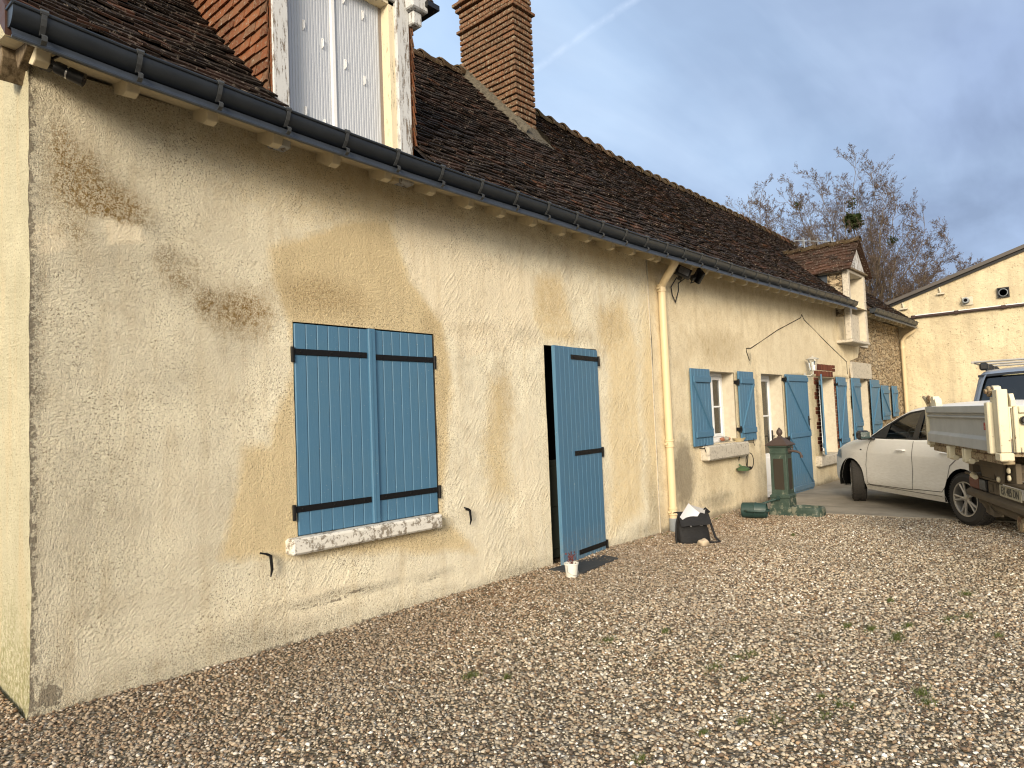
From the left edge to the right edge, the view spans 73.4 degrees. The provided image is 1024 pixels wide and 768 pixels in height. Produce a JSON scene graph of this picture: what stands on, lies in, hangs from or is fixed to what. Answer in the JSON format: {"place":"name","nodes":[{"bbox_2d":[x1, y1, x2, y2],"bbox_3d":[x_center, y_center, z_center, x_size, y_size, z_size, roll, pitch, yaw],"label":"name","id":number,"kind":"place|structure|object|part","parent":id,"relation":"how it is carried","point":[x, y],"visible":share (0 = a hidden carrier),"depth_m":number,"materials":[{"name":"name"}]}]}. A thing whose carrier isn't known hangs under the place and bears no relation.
{"place":"outdoors","nodes":[
{"label":"outdoors","id":0,"kind":"place"},
{"bbox_2d":[29,497,770,703],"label":"ground","id":1,"kind":"structure","parent":0,"point":[556,560],"depth_m":7.38,"materials":[{"name":"grey concrete"}]},
{"bbox_2d":[0,0,918,720],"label":"farmhouse","id":2,"kind":"object","parent":1,"relation":"on","point":[344,312],"visible":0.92,"depth_m":5.21,"materials":[{"name":"paint"}]},
{"bbox_2d":[39,55,86,86],"bbox_3d":[-2.465,-1.720,3.754,0.269,0.187,0.135,-2,-3,-3],"label":"security camera","id":3,"kind":"object","parent":2,"relation":"attached to","point":[75,76],"visible":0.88,"depth_m":3.72,"materials":[{"name":"black plastic"}]},
{"bbox_2d":[260,552,273,576],"bbox_3d":[-1.661,1.216,4.628,0.065,0.177,0.087,-5,-4,41],"label":"shutter hook","id":4,"kind":"object","parent":2,"relation":"attached to","point":[271,561],"visible":1,"depth_m":4.63,"materials":[{"name":"black metal"}]},
{"bbox_2d":[285,323,441,555],"bbox_3d":[-1.101,0.381,5.349,0.135,1.643,1.463,-5,-4,41],"label":"window","id":5,"kind":"structure","parent":2,"relation":"in","point":[364,398],"depth_m":5.31,"materials":[{"name":"blue paint"}]},
{"bbox_2d":[464,507,471,524],"bbox_3d":[-0.398,1.163,6.058,0.065,0.163,0.073,-5,-4,41],"label":"shutter hook","id":6,"kind":"object","parent":2,"relation":"attached to","point":[469,510],"visible":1,"depth_m":6.05,"materials":[{"name":"black metal"}]},
{"bbox_2d":[549,460,559,558],"bbox_3d":[0.521,1.352,7.505,0.055,1.050,0.945,-5,-4,41],"label":"inner half door","id":7,"kind":"structure","parent":2,"relation":"in","point":[552,463],"depth_m":7.40,"materials":[{"name":"grey paint"}]},
{"bbox_2d":[551,345,608,564],"bbox_3d":[0.736,0.731,7.345,0.071,2.245,0.946,-4,-4,35],"label":"door","id":8,"kind":"structure","parent":2,"relation":"in","point":[579,451],"depth_m":7.27,"materials":[{"name":"blue paint"}]},
{"bbox_2d":[671,277,683,302],"bbox_3d":[2.225,-1.264,9.181,0.114,0.344,0.264,-5,-4,41],"label":"cable","id":9,"kind":"object","parent":2,"relation":"attached to","point":[678,289],"visible":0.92,"depth_m":9.18,"materials":[{"name":"black plastic"}]},
{"bbox_2d":[674,265,691,280],"bbox_3d":[2.264,-1.475,9.106,0.244,0.223,0.191,-2,-3,2],"label":"floodlight","id":10,"kind":"object","parent":2,"relation":"attached to","point":[681,271],"visible":0.89,"depth_m":9.04,"materials":[{"name":"black plastic"}]},
{"bbox_2d":[690,267,704,283],"bbox_3d":[2.496,-1.472,9.338,0.184,0.217,0.236,-2,-3,-13],"label":"floodlight","id":11,"kind":"object","parent":2,"relation":"attached to","point":[697,276],"visible":0.96,"depth_m":9.29,"materials":[{"name":"black plastic"}]},
{"bbox_2d":[689,368,757,460],"bbox_3d":[3.028,0.449,10.212,0.490,1.285,2.111,-5,-4,41],"label":"window","id":12,"kind":"structure","parent":2,"relation":"in","point":[708,428],"depth_m":10.07,"materials":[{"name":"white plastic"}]},
{"bbox_2d":[733,438,744,441],"bbox_3d":[3.452,0.847,10.431,0.200,0.055,0.200,-5,-4,41],"label":"bowl","id":13,"kind":"object","parent":2,"relation":"on","point":[739,439],"visible":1,"depth_m":10.37,"materials":[{"name":"beige ceramic"}]},
{"bbox_2d":[736,453,753,470],"bbox_3d":[3.560,1.166,10.401,0.200,0.282,0.506,-5,-4,41],"label":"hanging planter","id":14,"kind":"object","parent":2,"relation":"attached to","point":[744,468],"visible":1,"depth_m":10.30,"materials":[{"name":"green metal"}]},
{"bbox_2d":[761,374,814,496],"bbox_3d":[4.745,0.890,12.050,2.090,2.110,0.347,0,-4,-33],"label":"door","id":15,"kind":"structure","parent":2,"relation":"in","point":[796,386],"depth_m":12.16,"materials":[{"name":"blue wood"}]},
{"bbox_2d":[804,356,818,375],"bbox_3d":[5.564,-0.332,12.748,0.282,0.394,0.240,-5,-4,41],"label":"wall lantern","id":16,"kind":"object","parent":2,"relation":"attached to","point":[814,366],"depth_m":12.72,"materials":[{"name":"white metal"}]},
{"bbox_2d":[813,364,850,466],"bbox_3d":[6.276,0.602,13.831,0.520,1.979,2.126,-5,-4,37],"label":"window","id":17,"kind":"structure","parent":2,"relation":"in","point":[840,384],"depth_m":14.00,"materials":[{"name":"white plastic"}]},
{"bbox_2d":[851,378,882,439],"bbox_3d":[8.163,0.928,15.688,0.052,2.100,2.219,-5,-4,41],"label":"door","id":18,"kind":"structure","parent":2,"relation":"in","point":[877,422],"depth_m":15.33,"materials":[{"name":"blue paint"}]},
{"bbox_2d":[881,385,899,419],"bbox_3d":[9.532,0.463,17.277,0.052,0.845,1.519,-5,-4,41],"label":"window","id":19,"kind":"structure","parent":2,"relation":"in","point":[885,391],"depth_m":17.07,"materials":[{"name":"blue wood"}]},
{"bbox_2d":[0,509,1023,767],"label":"gravel","id":20,"kind":"structure","parent":1,"relation":"on","point":[790,595],"depth_m":3.98,"materials":[{"name":"beige gravel"}]},
{"bbox_2d":[564,551,579,577],"bbox_3d":[0.561,1.702,6.484,0.142,0.240,0.142,-1,-3,-16],"label":"flower pot","id":21,"kind":"object","parent":20,"relation":"on","point":[571,568],"visible":0.98,"depth_m":6.44,"materials":[{"name":"white ceramic"}]},
{"bbox_2d":[549,554,617,573],"bbox_3d":[0.782,1.834,6.940,0.369,0.048,0.858,-5,-4,41],"label":"doormat","id":22,"kind":"object","parent":20,"relation":"on","point":[585,566],"visible":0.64,"depth_m":6.89,"materials":[{"name":"rubber"}]},
{"bbox_2d":[672,507,720,543],"bbox_3d":[2.112,1.640,7.932,0.518,0.412,0.283,-2,-3,-13],"label":"shoulder bag","id":23,"kind":"object","parent":20,"relation":"on","point":[690,530],"visible":0.91,"depth_m":7.89,"materials":[{"name":"black fabric"}]},
{"bbox_2d":[680,503,704,525],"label":"paper sheets","id":24,"kind":"object","parent":23,"relation":"in","point":[690,510],"visible":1,"depth_m":7.92,"materials":[{"name":"white paper"}]},
{"bbox_2d":[697,538,708,546],"bbox_3d":[2.148,1.787,7.708,0.133,0.112,0.171,-3,-15,13],"label":"rock","id":25,"kind":"object","parent":20,"relation":"on","point":[703,542],"visible":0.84,"depth_m":7.65,"materials":[{"name":"stone"}]},
{"bbox_2d":[460,511,1003,765],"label":"grass","id":26,"kind":"structure","parent":20,"relation":"on","point":[896,638],"depth_m":4.03,"materials":[{"name":"green plant"}]},
{"bbox_2d":[741,495,780,517],"bbox_3d":[3.483,1.718,9.530,0.608,0.287,0.367,-2,-3,2],"label":"watering can","id":27,"kind":"object","parent":20,"relation":"on","point":[754,510],"visible":1,"depth_m":9.48,"materials":[{"name":"green plastic"}]},
{"bbox_2d":[765,428,825,516],"bbox_3d":[4.015,1.249,9.724,0.715,1.272,0.330,-5,-4,41],"label":"water pump","id":28,"kind":"object","parent":20,"relation":"on","point":[779,446],"visible":0.97,"depth_m":9.74,"materials":[{"name":"green metal"}]},
{"bbox_2d":[922,385,1023,531],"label":"tipper truck","id":29,"kind":"object","parent":20,"relation":"on","point":[985,441],"visible":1,"depth_m":5.86,"materials":[{"name":"grey paint"}]},
{"bbox_2d":[725,174,784,230],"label":"bare tree","id":30,"kind":"object","parent":1,"relation":"on","point":[762,214],"visible":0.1,"depth_m":44.67,"materials":[{"name":"brown plant"}]},
{"bbox_2d":[747,142,983,309],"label":"bare tree","id":31,"kind":"object","parent":1,"relation":"on","point":[876,265],"visible":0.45,"depth_m":43.14,"materials":[{"name":"brown plant"}]},
{"bbox_2d":[824,514,1017,527],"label":"curb","id":32,"kind":"structure","parent":1,"relation":"on","point":[958,522],"depth_m":8.78,"materials":[{"name":"grey concrete"}]},
{"bbox_2d":[867,244,1023,410],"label":"outbuilding","id":33,"kind":"structure","parent":1,"relation":"on","point":[965,318],"depth_m":17.78,"materials":[{"name":"paint"}]},
{"bbox_2d":[412,0,1023,302],"label":"sky","id":34,"kind":"structure","parent":0,"point":[714,99],"materials":[{"name":"blue"}]},
{"bbox_2d":[794,235,833,247],"bbox_3d":[9.942,-2.960,22.347,1.360,3.857,0.094,-2,-3,-3],"label":"tv aerial","id":35,"kind":"object","parent":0,"point":[815,241],"visible":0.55,"depth_m":22.43,"materials":[{"name":"grey metal"}]},
{"bbox_2d":[767,480,1016,522],"bbox_3d":[11.888,1.610,10.868,12.016,0.072,11.920,-5,-4,41],"label":"paved apron","id":36,"kind":"object","parent":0,"point":[834,497],"visible":0.12,"depth_m":10.29,"materials":[{"name":"concrete"}]},
{"bbox_2d":[837,400,1023,525],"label":"parked car","id":37,"kind":"object","parent":36,"relation":"on","point":[900,455],"visible":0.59,"depth_m":9.47,"materials":[{"name":"white paint"}]},
{"bbox_2d":[971,358,1023,400],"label":"parked van","id":38,"kind":"object","parent":36,"relation":"on","point":[992,375],"visible":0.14,"depth_m":13.21,"materials":[{"name":"blue paint"}]},
{"bbox_3d":[11.239,0.631,14.466,1.733,1.736,0.175,-5,-4,39],"label":"rear door","id":39,"kind":"part","parent":38,"relation":"part of","materials":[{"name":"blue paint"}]}
]}

